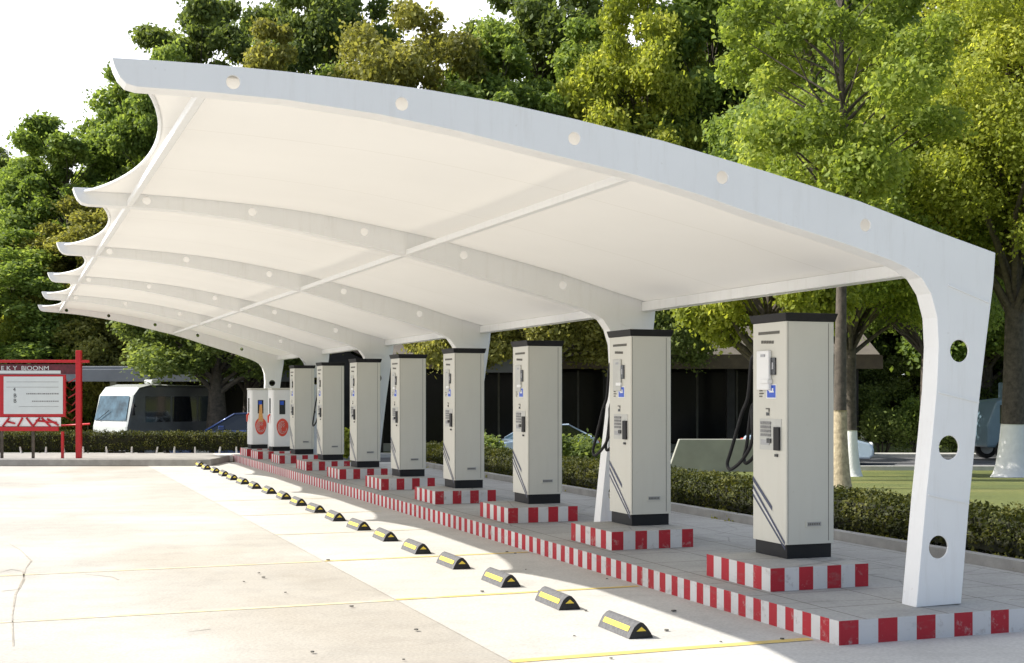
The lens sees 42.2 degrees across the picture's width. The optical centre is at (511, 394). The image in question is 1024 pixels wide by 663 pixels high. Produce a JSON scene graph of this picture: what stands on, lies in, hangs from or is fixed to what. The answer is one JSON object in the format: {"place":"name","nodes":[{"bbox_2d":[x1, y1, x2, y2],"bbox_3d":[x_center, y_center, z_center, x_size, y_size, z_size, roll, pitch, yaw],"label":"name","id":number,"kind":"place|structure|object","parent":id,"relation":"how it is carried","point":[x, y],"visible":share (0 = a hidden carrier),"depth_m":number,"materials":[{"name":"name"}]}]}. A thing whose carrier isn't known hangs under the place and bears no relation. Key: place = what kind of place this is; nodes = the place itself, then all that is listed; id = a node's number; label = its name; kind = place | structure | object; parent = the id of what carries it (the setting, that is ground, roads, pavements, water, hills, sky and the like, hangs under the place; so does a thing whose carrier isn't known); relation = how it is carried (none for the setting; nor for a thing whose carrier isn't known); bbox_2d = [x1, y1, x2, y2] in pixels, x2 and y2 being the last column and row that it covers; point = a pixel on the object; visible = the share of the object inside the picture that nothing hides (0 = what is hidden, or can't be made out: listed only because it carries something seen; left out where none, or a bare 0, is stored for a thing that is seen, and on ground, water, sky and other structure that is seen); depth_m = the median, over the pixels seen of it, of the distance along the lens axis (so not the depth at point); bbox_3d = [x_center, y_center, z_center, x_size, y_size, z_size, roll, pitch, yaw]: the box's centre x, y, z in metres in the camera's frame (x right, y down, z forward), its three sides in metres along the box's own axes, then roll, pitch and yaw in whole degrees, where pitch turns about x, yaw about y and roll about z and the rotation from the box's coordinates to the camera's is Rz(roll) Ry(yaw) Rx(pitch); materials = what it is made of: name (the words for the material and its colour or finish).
{"place":"outdoors","nodes":[
{"label":"outdoors","id":0,"kind":"place"},
{"bbox_2d":[0,453,234,465],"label":"sidewalk","id":1,"kind":"structure","parent":0,"point":[113,459],"depth_m":28.00,"materials":[{"name":"concrete"}]},
{"bbox_2d":[0,350,89,457],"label":"notice board","id":2,"kind":"object","parent":1,"relation":"on","point":[32,400],"visible":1,"depth_m":28.44,"materials":[{"name":"red paint"}]},
{"bbox_2d":[0,466,511,662],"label":"parking lot","id":3,"kind":"structure","parent":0,"point":[57,520],"depth_m":10.24,"materials":[{"name":"concrete"}]},
{"bbox_2d":[0,561,321,575],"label":"parking line","id":4,"kind":"object","parent":3,"relation":"on","point":[160,568],"visible":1,"depth_m":11.46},
{"bbox_2d":[0,600,393,622],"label":"parking line","id":5,"kind":"object","parent":3,"relation":"on","point":[192,611],"visible":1,"depth_m":9.18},
{"bbox_2d":[0,0,936,374],"label":"sky","id":6,"kind":"structure","parent":0,"point":[52,51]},
{"bbox_2d":[4,436,1023,510],"bbox_3d":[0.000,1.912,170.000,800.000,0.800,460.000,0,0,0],"label":"ground","id":7,"kind":"structure","parent":0,"point":[985,486],"depth_m":25.52,"materials":[{"name":"green plant"}]},
{"bbox_2d":[0,143,65,222],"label":"broadleaf tree","id":8,"kind":"object","parent":7,"relation":"on","point":[3,154],"visible":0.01,"depth_m":82.92,"materials":[{"name":"green plant"}]},
{"bbox_2d":[0,152,72,290],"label":"broadleaf tree","id":9,"kind":"object","parent":7,"relation":"on","point":[4,174],"visible":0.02,"depth_m":64.76,"materials":[{"name":"green plant"}]},
{"bbox_2d":[0,227,92,426],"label":"broadleaf tree","id":10,"kind":"object","parent":7,"relation":"on","point":[19,274],"visible":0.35,"depth_m":53.96,"materials":[{"name":"green plant"}]},
{"bbox_2d":[0,284,109,450],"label":"broadleaf tree","id":11,"kind":"object","parent":7,"relation":"on","point":[6,334],"visible":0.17,"depth_m":54.25,"materials":[{"name":"green plant"}]},
{"bbox_2d":[0,109,130,318],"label":"broadleaf tree","id":12,"kind":"object","parent":7,"relation":"on","point":[43,136],"visible":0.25,"depth_m":58.79,"materials":[{"name":"green plant"}]},
{"bbox_2d":[0,189,131,411],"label":"broadleaf tree","id":13,"kind":"object","parent":7,"relation":"on","point":[82,217],"visible":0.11,"depth_m":55.25,"materials":[{"name":"green plant"}]},
{"bbox_2d":[52,60,144,225],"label":"broadleaf tree","id":14,"kind":"object","parent":7,"relation":"on","point":[102,107],"visible":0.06,"depth_m":63.05,"materials":[{"name":"green plant"}]},
{"bbox_2d":[4,429,247,452],"bbox_3d":[-12.798,1.081,31.400,13.384,0.635,0.851,0,0,0],"label":"clipped hedge","id":15,"kind":"object","parent":7,"relation":"on","point":[126,441],"visible":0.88,"depth_m":31.12,"materials":[{"name":"green plant"}]},
{"bbox_2d":[66,320,208,425],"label":"broadleaf tree","id":16,"kind":"object","parent":7,"relation":"on","point":[85,345],"visible":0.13,"depth_m":53.73,"materials":[{"name":"green plant"}]},
{"bbox_2d":[89,37,187,207],"bbox_3d":[-15.763,-7.067,60.872,7.645,18.866,8.187,0,0,-27],"label":"broadleaf tree","id":17,"kind":"object","parent":7,"relation":"on","point":[139,120],"visible":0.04,"depth_m":59.72,"materials":[{"name":"green plant"}]},
{"bbox_2d":[0,366,289,431],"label":"parking shed","id":18,"kind":"structure","parent":7,"relation":"on","point":[113,375],"depth_m":51.30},
{"bbox_2d":[127,0,254,65],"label":"broadleaf tree","id":19,"kind":"object","parent":7,"relation":"on","point":[209,26],"visible":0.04,"depth_m":64.77,"materials":[{"name":"green plant"}]},
{"bbox_2d":[103,320,303,428],"bbox_3d":[-10.533,-0.992,47.286,7.857,6.719,7.023,0,0,-34],"label":"broadleaf tree","id":20,"kind":"object","parent":7,"relation":"on","point":[154,353],"visible":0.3,"depth_m":46.55,"materials":[{"name":"green plant"}]},
{"bbox_2d":[187,349,289,411],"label":"broadleaf tree","id":21,"kind":"object","parent":7,"relation":"on","point":[254,384],"visible":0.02,"depth_m":49.79,"materials":[{"name":"green plant"}]},
{"bbox_2d":[237,15,316,383],"bbox_3d":[-11.068,-7.529,60.989,8.008,19.791,8.635,0,0,-9],"label":"broadleaf tree","id":22,"kind":"object","parent":7,"relation":"on","point":[260,55],"visible":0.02,"depth_m":60.64,"materials":[{"name":"green plant"}]},
{"bbox_2d":[230,0,412,84],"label":"broadleaf tree","id":23,"kind":"object","parent":7,"relation":"on","point":[316,23],"visible":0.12,"depth_m":74.33,"materials":[{"name":"green plant"}]},
{"bbox_2d":[303,350,362,429],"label":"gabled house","id":24,"kind":"structure","parent":7,"relation":"on","point":[340,357],"depth_m":58.00,"materials":[{"name":"grey glass"}]},
{"bbox_2d":[309,60,362,357],"bbox_3d":[-8.293,-6.715,61.931,8.876,18.161,8.288,0,0,8],"label":"broadleaf tree","id":25,"kind":"object","parent":7,"relation":"on","point":[326,69],"depth_m":61.38,"materials":[{"name":"green plant"}]},
{"bbox_2d":[323,0,494,99],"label":"broadleaf tree","id":26,"kind":"object","parent":7,"relation":"on","point":[399,64],"visible":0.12,"depth_m":61.72,"materials":[{"name":"green plant"}]},
{"bbox_2d":[396,332,520,378],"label":"broadleaf tree","id":27,"kind":"object","parent":7,"relation":"on","point":[432,350],"visible":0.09,"depth_m":46.96,"materials":[{"name":"green plant"}]},
{"bbox_2d":[484,432,508,449],"bbox_3d":[-0.996,1.620,37.999,1.913,1.291,1.583,0,0,9],"label":"round shrub","id":28,"kind":"object","parent":7,"relation":"on","point":[489,440],"visible":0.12,"depth_m":37.74,"materials":[{"name":"green plant"}]},
{"bbox_2d":[436,9,583,117],"bbox_3d":[-0.831,-8.115,64.148,10.160,20.963,10.880,0,0,7],"label":"broadleaf tree","id":29,"kind":"object","parent":7,"relation":"on","point":[506,52],"visible":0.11,"depth_m":62.80,"materials":[{"name":"green plant"}]},
{"bbox_2d":[453,0,637,102],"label":"broadleaf tree","id":30,"kind":"object","parent":7,"relation":"on","point":[537,31],"visible":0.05,"depth_m":70.75,"materials":[{"name":"green plant"}]},
{"bbox_2d":[487,319,608,376],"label":"broadleaf tree","id":31,"kind":"object","parent":7,"relation":"on","point":[582,338],"visible":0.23,"depth_m":46.81,"materials":[{"name":"green plant"}]},
{"bbox_2d":[562,428,601,459],"bbox_3d":[1.908,1.627,37.911,2.162,1.379,1.812,0,0,17],"label":"round shrub","id":32,"kind":"object","parent":7,"relation":"on","point":[573,447],"visible":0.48,"depth_m":37.58,"materials":[{"name":"green plant"}]},
{"bbox_2d":[544,14,630,111],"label":"broadleaf tree","id":33,"kind":"object","parent":7,"relation":"on","point":[561,60],"visible":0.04,"depth_m":65.50,"materials":[{"name":"green plant"}]},
{"bbox_2d":[380,326,882,452],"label":"glass building","id":34,"kind":"structure","parent":7,"relation":"on","point":[708,404],"depth_m":54.20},
{"bbox_2d":[383,372,390,442],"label":"window pane","id":35,"kind":"structure","parent":34,"relation":"in","point":[387,416],"depth_m":54.20,"materials":[{"name":"black glass"}]},
{"bbox_2d":[426,372,442,442],"bbox_3d":[-2.970,0.500,54.230,1.540,2.900,0.060,0,0,0],"label":"window pane","id":36,"kind":"structure","parent":34,"relation":"in","point":[434,387],"depth_m":54.20,"materials":[{"name":"black glass"}]},
{"bbox_2d":[484,373,497,438],"bbox_3d":[-1.350,0.500,54.230,1.540,2.900,0.060,0,0,0],"label":"window pane","id":37,"kind":"structure","parent":34,"relation":"in","point":[491,379],"depth_m":54.20,"materials":[{"name":"black glass"}]},
{"bbox_2d":[500,373,512,438],"bbox_3d":[0.270,0.500,54.230,1.540,2.900,0.060,0,0,0],"label":"window pane","id":38,"kind":"structure","parent":34,"relation":"in","point":[506,379],"depth_m":54.20,"materials":[{"name":"black glass"}]},
{"bbox_2d":[562,372,576,427],"bbox_3d":[1.890,0.500,54.230,1.540,2.900,0.060,0,0,0],"label":"window pane","id":39,"kind":"structure","parent":34,"relation":"in","point":[569,379],"depth_m":54.20,"materials":[{"name":"black glass"}]},
{"bbox_2d":[579,372,602,442],"bbox_3d":[3.510,0.500,54.230,1.540,2.900,0.060,0,0,0],"label":"window pane","id":40,"kind":"structure","parent":34,"relation":"in","point":[590,383],"depth_m":54.20,"materials":[{"name":"black glass"}]},
{"bbox_2d":[671,372,695,442],"bbox_3d":[6.750,0.500,54.230,1.540,2.900,0.060,0,0,0],"label":"window pane","id":41,"kind":"structure","parent":34,"relation":"in","point":[683,384],"depth_m":54.20,"materials":[{"name":"black glass"}]},
{"bbox_2d":[698,372,735,438],"bbox_3d":[8.370,0.500,54.230,1.540,2.900,0.060,0,0,0],"label":"window pane","id":42,"kind":"structure","parent":34,"relation":"in","point":[711,385],"depth_m":54.20,"materials":[{"name":"black glass"}]},
{"bbox_2d":[738,372,752,438],"bbox_3d":[9.990,0.500,54.230,1.540,2.900,0.060,0,0,0],"label":"window pane","id":43,"kind":"structure","parent":34,"relation":"in","point":[742,376],"depth_m":54.20,"materials":[{"name":"black glass"}]},
{"bbox_2d":[551,0,720,152],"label":"broadleaf tree","id":44,"kind":"object","parent":7,"relation":"on","point":[646,73],"visible":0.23,"depth_m":62.13,"materials":[{"name":"green plant"}]},
{"bbox_2d":[598,309,718,376],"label":"broadleaf tree","id":45,"kind":"object","parent":7,"relation":"on","point":[682,351],"visible":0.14,"depth_m":46.80,"materials":[{"name":"green plant"}]},
{"bbox_2d":[614,91,710,140],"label":"broadleaf tree","id":46,"kind":"object","parent":7,"relation":"on","point":[693,115],"depth_m":64.83,"materials":[{"name":"green plant"}]},
{"bbox_2d":[617,0,752,157],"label":"broadleaf tree","id":47,"kind":"object","parent":7,"relation":"on","point":[707,96],"visible":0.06,"depth_m":64.57,"materials":[{"name":"green plant"}]},
{"bbox_2d":[671,439,752,471],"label":"planter wall","id":48,"kind":"structure","parent":7,"relation":"on","point":[706,454],"depth_m":39.90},
{"bbox_2d":[663,282,876,360],"bbox_3d":[5.566,-1.416,29.116,4.288,6.657,4.797,0,0,39],"label":"broadleaf tree","id":49,"kind":"object","parent":7,"relation":"on","point":[719,322],"visible":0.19,"depth_m":28.39,"materials":[{"name":"green plant"}]},
{"bbox_2d":[694,0,923,310],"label":"broadleaf tree","id":50,"kind":"object","parent":7,"relation":"on","point":[717,127],"visible":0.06,"depth_m":44.15,"materials":[{"name":"green plant"}]},
{"bbox_2d":[703,0,977,488],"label":"broadleaf tree","id":51,"kind":"object","parent":7,"relation":"on","point":[869,168],"visible":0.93,"depth_m":21.37,"materials":[{"name":"green plant"}]},
{"bbox_2d":[722,65,1013,476],"bbox_3d":[9.190,-3.620,35.872,8.589,11.761,8.962,0,0,14],"label":"broadleaf tree","id":52,"kind":"object","parent":7,"relation":"on","point":[883,297],"visible":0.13,"depth_m":34.56,"materials":[{"name":"green plant"}]},
{"bbox_2d":[857,398,916,452],"bbox_3d":[14.332,1.235,50.949,2.396,2.271,1.837,0,0,0],"label":"round shrub","id":53,"kind":"object","parent":7,"relation":"on","point":[875,423],"visible":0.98,"depth_m":50.61,"materials":[{"name":"green plant"}]},
{"bbox_2d":[859,329,920,443],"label":"broadleaf tree","id":54,"kind":"object","parent":7,"relation":"on","point":[885,386],"visible":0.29,"depth_m":61.73,"materials":[{"name":"green plant"}]},
{"bbox_2d":[884,389,919,452],"bbox_3d":[15.664,1.053,51.140,2.760,2.576,2.197,0,0,0],"label":"round shrub","id":55,"kind":"object","parent":7,"relation":"on","point":[914,412],"visible":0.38,"depth_m":50.85,"materials":[{"name":"green plant"}]},
{"bbox_2d":[860,165,1005,405],"bbox_3d":[14.872,-4.264,47.890,7.898,13.259,8.241,0,0,39],"label":"broadleaf tree","id":56,"kind":"object","parent":7,"relation":"on","point":[914,340],"depth_m":47.75,"materials":[{"name":"green plant"}]},
{"bbox_2d":[848,0,1023,477],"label":"broadleaf tree","id":57,"kind":"object","parent":7,"relation":"on","point":[991,88],"visible":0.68,"depth_m":32.90,"materials":[{"name":"green plant"}]},
{"bbox_2d":[883,0,1019,398],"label":"broadleaf tree","id":58,"kind":"object","parent":7,"relation":"on","point":[958,350],"visible":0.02,"depth_m":60.23,"materials":[{"name":"green plant"}]},
{"bbox_2d":[939,436,974,452],"bbox_3d":[17.094,1.320,50.940,2.727,2.312,2.349,0,0,0],"label":"round shrub","id":59,"kind":"object","parent":7,"relation":"on","point":[950,442],"visible":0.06,"depth_m":50.40,"materials":[{"name":"green plant"}]},
{"bbox_2d":[979,361,1002,399],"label":"broadleaf tree","id":60,"kind":"object","parent":7,"relation":"on","point":[994,394],"visible":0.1,"depth_m":61.65,"materials":[{"name":"green plant"}]},
{"bbox_2d":[149,462,1023,662],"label":"bay slab","id":61,"kind":"structure","parent":0,"point":[509,627],"depth_m":9.66,"materials":[{"name":"concrete"}]},
{"bbox_2d":[346,518,370,530],"bbox_3d":[-1.719,1.445,14.874,0.163,0.099,0.493,0,0,-22],"label":"wheel stop","id":62,"kind":"object","parent":61,"relation":"on","point":[356,524],"visible":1,"depth_m":14.71,"materials":[{"name":"black rubber"}]},
{"bbox_2d":[372,527,397,541],"bbox_3d":[-1.316,1.445,13.787,0.163,0.099,0.493,0,0,-19],"label":"wheel stop","id":63,"kind":"object","parent":61,"relation":"on","point":[382,534],"visible":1,"depth_m":13.61,"materials":[{"name":"black rubber"}]},
{"bbox_2d":[401,538,430,553],"bbox_3d":[-0.919,1.445,12.705,0.163,0.099,0.493,0,0,-20],"label":"wheel stop","id":64,"kind":"object","parent":61,"relation":"on","point":[412,546],"visible":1,"depth_m":12.55,"materials":[{"name":"black rubber"}]},
{"bbox_2d":[436,551,470,569],"bbox_3d":[-0.515,1.445,11.623,0.163,0.099,0.493,0,0,-21],"label":"wheel stop","id":65,"kind":"object","parent":61,"relation":"on","point":[449,560],"visible":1,"depth_m":11.48,"materials":[{"name":"black rubber"}]},
{"bbox_2d":[481,567,520,587],"bbox_3d":[-0.091,1.445,10.548,0.163,0.099,0.493,0,0,-20],"label":"wheel stop","id":66,"kind":"object","parent":61,"relation":"on","point":[497,577],"visible":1,"depth_m":10.41,"materials":[{"name":"black rubber"}]},
{"bbox_2d":[396,585,638,599],"bbox_3d":[0.071,1.493,10.040,1.960,0.001,0.060,0,0,-20],"label":"parking line","id":67,"kind":"object","parent":61,"relation":"on","point":[513,592],"visible":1,"depth_m":9.98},
{"bbox_2d":[535,586,579,609],"bbox_3d":[0.322,1.445,9.468,0.163,0.099,0.493,0,0,-19],"label":"wheel stop","id":68,"kind":"object","parent":61,"relation":"on","point":[553,598],"visible":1,"depth_m":9.34,"materials":[{"name":"black rubber"}]},
{"bbox_2d":[598,610,652,638],"bbox_3d":[0.713,1.445,8.381,0.163,0.099,0.493,0,0,-19],"label":"wheel stop","id":69,"kind":"object","parent":61,"relation":"on","point":[622,625],"visible":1,"depth_m":8.27,"materials":[{"name":"black rubber"}]},
{"bbox_2d":[233,454,1023,645],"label":"charging island","id":70,"kind":"structure","parent":61,"relation":"on","point":[875,610],"depth_m":9.56,"materials":[{"name":"concrete"}]},
{"bbox_2d":[240,447,268,455],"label":"concrete plinth","id":71,"kind":"structure","parent":70,"relation":"on","point":[244,451],"depth_m":29.37,"materials":[{"name":"white paint"}]},
{"bbox_2d":[246,388,267,448],"bbox_3d":[-5.697,0.519,29.612,0.476,1.340,0.373,0,0,-23],"label":"payment machine","id":72,"kind":"object","parent":71,"relation":"on","point":[256,418],"visible":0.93,"depth_m":29.46,"materials":[{"name":"white plastic"}]},
{"bbox_2d":[250,450,290,458],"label":"concrete plinth","id":73,"kind":"structure","parent":70,"relation":"on","point":[260,454],"depth_m":28.00,"materials":[{"name":"white paint"}]},
{"bbox_2d":[267,388,289,450],"bbox_3d":[-5.001,0.519,28.377,0.476,1.340,0.373,0,0,-23],"label":"payment machine","id":74,"kind":"object","parent":73,"relation":"on","point":[278,418],"visible":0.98,"depth_m":28.23,"materials":[{"name":"white plastic"}]},
{"bbox_2d":[271,453,317,463],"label":"concrete plinth","id":75,"kind":"structure","parent":70,"relation":"on","point":[285,458],"depth_m":26.23,"materials":[{"name":"white paint"}]},
{"bbox_2d":[289,365,315,453],"bbox_3d":[-4.251,0.296,26.877,0.446,1.787,0.511,0,0,-20],"label":"charging station","id":76,"kind":"object","parent":75,"relation":"on","point":[301,407],"visible":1,"depth_m":26.66,"materials":[{"name":"white plastic"}]},
{"bbox_2d":[296,459,349,470],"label":"concrete plinth","id":77,"kind":"structure","parent":70,"relation":"on","point":[310,464],"depth_m":23.81,"materials":[{"name":"white paint"}]},
{"bbox_2d":[312,362,344,459],"bbox_3d":[-3.413,0.296,24.635,0.446,1.787,0.905,0,0,-20],"label":"charging station","id":78,"kind":"object","parent":77,"relation":"on","point":[329,400],"visible":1,"depth_m":24.24,"materials":[{"name":"white plastic"}]},
{"bbox_2d":[327,466,387,478],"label":"concrete plinth","id":79,"kind":"structure","parent":70,"relation":"on","point":[343,472],"depth_m":21.41,"materials":[{"name":"white paint"}]},
{"bbox_2d":[348,359,381,467],"bbox_3d":[-2.438,0.296,22.024,0.446,1.787,0.511,0,0,-20],"label":"charging station","id":80,"kind":"object","parent":79,"relation":"on","point":[364,412],"visible":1,"depth_m":21.81,"materials":[{"name":"white metal"}]},
{"bbox_2d":[365,475,434,489],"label":"concrete plinth","id":81,"kind":"structure","parent":70,"relation":"on","point":[386,482],"depth_m":18.98,"materials":[{"name":"white paint"}]},
{"bbox_2d":[389,354,427,476],"bbox_3d":[-1.532,0.296,19.598,0.446,1.787,0.511,0,0,-20],"label":"charging station","id":82,"kind":"object","parent":81,"relation":"on","point":[408,414],"visible":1,"depth_m":19.39,"materials":[{"name":"white plastic"}]},
{"bbox_2d":[415,486,495,503],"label":"concrete plinth","id":83,"kind":"structure","parent":70,"relation":"on","point":[439,495],"depth_m":16.56,"materials":[{"name":"white paint"}]},
{"bbox_2d":[441,348,485,487],"bbox_3d":[-0.626,0.296,17.172,0.446,1.787,0.511,0,0,-20],"label":"charging station","id":84,"kind":"object","parent":83,"relation":"on","point":[463,417],"visible":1,"depth_m":16.97,"materials":[{"name":"white plastic"}]},
{"bbox_2d":[38,58,994,606],"bbox_3d":[-3.756,-0.334,19.246,5.523,3.373,24.701,0,0,-20],"label":"membrane canopy","id":85,"kind":"object","parent":70,"relation":"on","point":[268,220],"visible":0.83,"depth_m":10.10,"materials":[{"name":"fabric"}]},
{"bbox_2d":[480,501,577,522],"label":"concrete plinth","id":86,"kind":"structure","parent":70,"relation":"on","point":[510,512],"depth_m":14.16,"materials":[{"name":"white paint"}]},
{"bbox_2d":[511,340,563,503],"bbox_3d":[0.281,0.296,14.745,0.446,1.787,0.511,0,0,-20],"label":"charging station","id":87,"kind":"object","parent":86,"relation":"on","point":[537,421],"visible":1,"depth_m":14.54,"materials":[{"name":"white plastic"}]},
{"bbox_2d":[571,521,692,549],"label":"concrete plinth","id":88,"kind":"structure","parent":70,"relation":"on","point":[609,535],"depth_m":11.74,"materials":[{"name":"white paint"}]},
{"bbox_2d":[592,329,673,525],"bbox_3d":[1.118,0.296,12.503,0.446,1.787,0.905,0,0,-20],"label":"charging station","id":89,"kind":"object","parent":88,"relation":"on","point":[638,434],"visible":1,"depth_m":12.12,"materials":[{"name":"white plastic"}]},
{"bbox_2d":[707,552,867,591],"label":"concrete plinth","id":90,"kind":"structure","parent":70,"relation":"on","point":[769,573],"depth_m":9.31,"materials":[{"name":"white paint"}]},
{"bbox_2d":[726,312,837,558],"bbox_3d":[2.013,0.296,10.073,0.471,1.787,0.905,0,0,-20],"label":"charging station","id":91,"kind":"object","parent":90,"relation":"on","point":[790,424],"visible":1,"depth_m":9.70,"materials":[{"name":"white plastic"}]},
{"bbox_2d":[510,637,812,662],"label":"parking line","id":92,"kind":"object","parent":61,"relation":"on","point":[653,650],"visible":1,"depth_m":7.76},
{"bbox_2d":[426,462,1023,572],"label":"hedge","id":93,"kind":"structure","parent":61,"relation":"on","point":[991,560],"depth_m":13.35,"materials":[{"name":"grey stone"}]},
{"bbox_2d":[343,457,995,465],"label":"road","id":94,"kind":"structure","parent":0,"point":[904,461],"depth_m":46.05,"materials":[{"name":"asphalt"}]},
{"bbox_2d":[93,379,208,452],"bbox_3d":[-12.672,0.870,48.009,2.472,2.860,4.250,0,0,40],"label":"minibus","id":95,"kind":"object","parent":94,"relation":"on","point":[146,406],"visible":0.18,"depth_m":46.91,"materials":[{"name":"white metal"}]},
{"bbox_2d":[146,396,169,421],"bbox_3d":[-12.471,0.500,46.784,0.006,0.900,1.030,0,0,40],"label":"side window","id":96,"kind":"structure","parent":95,"relation":"in","point":[157,407],"depth_m":46.77,"materials":[{"name":"black glass"}]},
{"bbox_2d":[172,396,195,421],"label":"side window","id":97,"kind":"structure","parent":95,"relation":"in","point":[183,407],"depth_m":47.61,"materials":[{"name":"black glass"}]},
{"bbox_2d":[198,396,207,420],"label":"side window","id":98,"kind":"structure","parent":95,"relation":"in","point":[202,400],"depth_m":48.24,"materials":[{"name":"black glass"}]},
{"bbox_2d":[170,412,290,452],"bbox_3d":[-8.661,1.352,43.596,4.850,1.655,2.330,0,0,-2],"label":"parked car","id":99,"kind":"object","parent":94,"relation":"on","point":[233,422],"visible":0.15,"depth_m":42.72,"materials":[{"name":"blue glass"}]},
{"bbox_2d":[499,424,599,448],"bbox_3d":[0.923,1.635,45.162,3.897,1.330,1.872,0,0,-20],"label":"parked car","id":100,"kind":"object","parent":94,"relation":"on","point":[566,430],"visible":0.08,"depth_m":44.88,"materials":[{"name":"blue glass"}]},
{"bbox_2d":[317,453,996,469],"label":"road kerb","id":101,"kind":"structure","parent":94,"relation":"on","point":[876,467],"depth_m":49.00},
{"bbox_2d":[740,434,874,458],"bbox_3d":[9.912,1.561,44.531,4.330,1.478,2.080,0,0,14],"label":"parked car","id":102,"kind":"object","parent":94,"relation":"on","point":[866,450],"visible":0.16,"depth_m":43.25,"materials":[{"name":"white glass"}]},
{"bbox_2d":[974,383,1002,457],"bbox_3d":[18.922,0.925,47.615,4.600,2.750,2.064,0,0,-3],"label":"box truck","id":103,"kind":"object","parent":94,"relation":"on","point":[988,428],"visible":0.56,"depth_m":46.90,"materials":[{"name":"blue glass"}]},
{"bbox_2d":[379,464,1023,602],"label":"path","id":104,"kind":"structure","parent":0,"point":[1000,583],"depth_m":12.82,"materials":[{"name":"concrete"}]},
{"bbox_2d":[435,462,1018,557],"bbox_3d":[2.834,1.494,17.605,1.570,0.001,27.000,0,0,-20],"label":"soil bed","id":105,"kind":"object","parent":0,"point":[936,543],"depth_m":13.27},
{"bbox_2d":[426,440,1023,559],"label":"clipped hedge","id":106,"kind":"object","parent":105,"relation":"on","point":[992,528],"visible":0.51,"depth_m":14.28,"materials":[{"name":"green plant"}]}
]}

